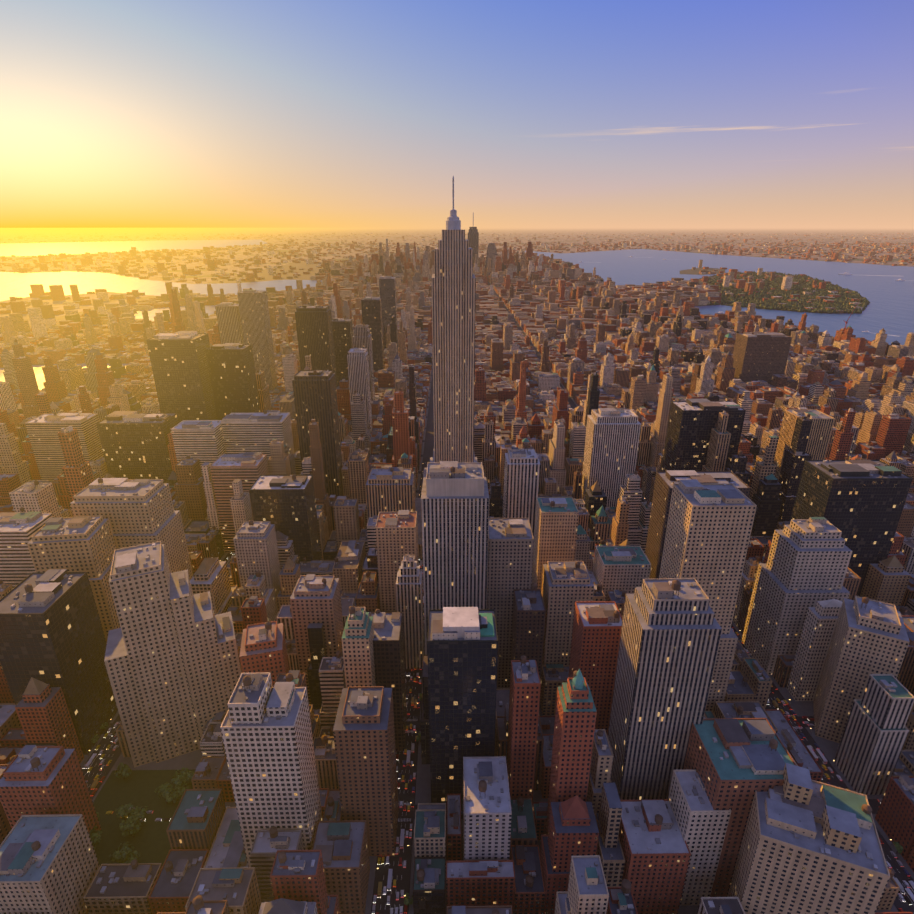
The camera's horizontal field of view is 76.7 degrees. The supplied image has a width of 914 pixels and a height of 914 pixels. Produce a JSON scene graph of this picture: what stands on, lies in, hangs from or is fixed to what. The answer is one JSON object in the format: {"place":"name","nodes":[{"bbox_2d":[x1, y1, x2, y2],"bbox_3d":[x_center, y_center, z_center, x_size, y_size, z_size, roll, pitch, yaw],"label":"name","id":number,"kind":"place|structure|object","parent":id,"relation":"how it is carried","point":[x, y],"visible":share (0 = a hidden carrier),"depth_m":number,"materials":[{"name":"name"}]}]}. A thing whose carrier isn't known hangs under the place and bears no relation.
{"place":"outdoors","nodes":[
{"label":"outdoors","id":0,"kind":"place"},
{"bbox_2d":[0,363,127,389],"bbox_3d":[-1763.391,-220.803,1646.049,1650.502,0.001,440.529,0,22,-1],"label":"water","id":1,"kind":"structure","parent":0,"point":[39,374],"depth_m":1713.14,"materials":[{"name":"yellow liquid"}]},
{"bbox_2d":[0,240,267,256],"bbox_3d":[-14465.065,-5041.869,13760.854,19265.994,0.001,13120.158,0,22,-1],"label":"water","id":2,"kind":"structure","parent":0,"point":[27,249],"depth_m":12869.45,"materials":[{"name":"blue liquid"}]},
{"bbox_2d":[93,769,195,865],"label":"park lawn","id":3,"kind":"structure","parent":0,"point":[149,842],"depth_m":428.71,"materials":[{"name":"green plant"}]},
{"bbox_2d":[0,271,321,300],"bbox_3d":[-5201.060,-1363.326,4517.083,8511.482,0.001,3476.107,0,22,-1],"label":"water","id":4,"kind":"structure","parent":0,"point":[14,284],"depth_m":4364.69,"materials":[{"name":"blue liquid"}]},
{"bbox_2d":[134,305,216,320],"bbox_3d":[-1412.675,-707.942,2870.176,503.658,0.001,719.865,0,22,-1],"label":"water","id":5,"kind":"structure","parent":0,"point":[210,309],"depth_m":2970.09,"materials":[{"name":"yellow liquid"}]},
{"bbox_2d":[0,228,913,322],"bbox_3d":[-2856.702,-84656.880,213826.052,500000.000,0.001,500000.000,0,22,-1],"label":"ground","id":6,"kind":"structure","parent":0,"point":[287,233],"depth_m":20100.15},
{"bbox_2d":[0,232,913,314],"bbox_3d":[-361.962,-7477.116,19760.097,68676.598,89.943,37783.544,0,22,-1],"label":"town","id":7,"kind":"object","parent":6,"relation":"on","point":[56,293],"visible":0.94,"depth_m":7779.25},
{"bbox_2d":[0,0,913,227],"label":"sky","id":8,"kind":"structure","parent":0,"point":[114,113],"materials":[{"name":"blue"}]},
{"bbox_2d":[29,262,913,913],"bbox_3d":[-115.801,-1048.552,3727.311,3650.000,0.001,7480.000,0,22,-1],"label":"asphalt roads","id":9,"kind":"structure","parent":0,"point":[407,798],"depth_m":470.08,"materials":[{"name":"grey asphalt"}]},
{"bbox_2d":[126,239,721,311],"bbox_3d":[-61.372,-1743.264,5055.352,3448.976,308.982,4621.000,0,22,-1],"label":"city","id":10,"kind":"object","parent":9,"relation":"on","point":[529,278],"visible":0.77,"depth_m":3805.29},
{"bbox_2d":[0,176,912,913],"bbox_3d":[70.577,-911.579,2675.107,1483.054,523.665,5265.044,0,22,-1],"label":"skyscrapers","id":11,"kind":"structure","parent":9,"relation":"on","point":[106,614],"depth_m":456.78,"materials":[{"name":"grey concrete"}]},
{"bbox_2d":[0,339,913,913],"bbox_3d":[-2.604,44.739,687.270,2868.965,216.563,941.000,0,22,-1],"label":"city","id":12,"kind":"object","parent":9,"relation":"on","point":[574,863],"visible":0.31,"depth_m":497.82},
{"bbox_2d":[0,283,913,439],"bbox_3d":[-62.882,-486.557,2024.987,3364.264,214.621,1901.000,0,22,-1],"label":"city","id":13,"kind":"object","parent":9,"relation":"on","point":[688,346],"visible":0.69,"depth_m":1717.76},
{"bbox_2d":[0,286,913,913],"bbox_3d":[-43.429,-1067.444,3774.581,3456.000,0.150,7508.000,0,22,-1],"label":"sidewalks","id":14,"kind":"structure","parent":9,"relation":"on","point":[828,748],"depth_m":464.69,"materials":[{"name":"grey concrete"}]},
{"bbox_2d":[87,494,893,895],"bbox_3d":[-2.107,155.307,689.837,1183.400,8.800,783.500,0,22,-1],"label":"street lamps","id":15,"kind":"object","parent":14,"relation":"on","point":[415,732],"visible":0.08,"depth_m":479.14,"materials":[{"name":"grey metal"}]},
{"bbox_2d":[89,636,903,904],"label":"trees","id":16,"kind":"object","parent":14,"relation":"on","point":[130,826],"visible":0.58,"depth_m":416.15,"materials":[{"name":"green plant"}]},
{"bbox_2d":[85,473,902,909],"bbox_3d":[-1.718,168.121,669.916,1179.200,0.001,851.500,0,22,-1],"label":"road markings","id":17,"kind":"object","parent":9,"relation":"on","point":[407,803],"visible":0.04,"depth_m":463.56,"materials":[{"name":"white paint"}]},
{"bbox_2d":[82,552,913,913],"bbox_3d":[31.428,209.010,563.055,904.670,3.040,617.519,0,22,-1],"label":"cars","id":18,"kind":"object","parent":9,"relation":"on","point":[908,896],"visible":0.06,"depth_m":449.16,"materials":[{"name":"paint"}]},
{"bbox_2d":[680,267,724,274],"bbox_3d":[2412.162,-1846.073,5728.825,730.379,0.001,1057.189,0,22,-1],"label":"small island","id":19,"kind":"structure","parent":0,"point":[692,272],"depth_m":5632.73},
{"bbox_2d":[525,249,913,344],"bbox_3d":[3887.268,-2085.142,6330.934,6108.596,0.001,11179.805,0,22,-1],"label":"water","id":20,"kind":"structure","parent":0,"point":[889,309],"depth_m":5174.60,"materials":[{"name":"blue liquid"}]},
{"bbox_2d":[581,256,904,336],"bbox_3d":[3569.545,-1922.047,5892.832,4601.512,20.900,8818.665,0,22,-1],"label":"boats","id":21,"kind":"object","parent":20,"relation":"on","point":[847,273],"visible":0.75,"depth_m":5173.83,"materials":[{"name":"paint"}]},
{"bbox_2d":[694,273,844,313],"bbox_3d":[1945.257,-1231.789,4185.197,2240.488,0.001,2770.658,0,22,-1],"label":"island land","id":22,"kind":"structure","parent":0,"point":[700,282],"depth_m":4111.65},
{"bbox_2d":[707,271,869,313],"bbox_3d":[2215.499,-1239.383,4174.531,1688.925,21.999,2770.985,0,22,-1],"label":"island trees","id":23,"kind":"object","parent":22,"relation":"on","point":[840,303],"visible":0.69,"depth_m":3506.18,"materials":[{"name":"green plant"}]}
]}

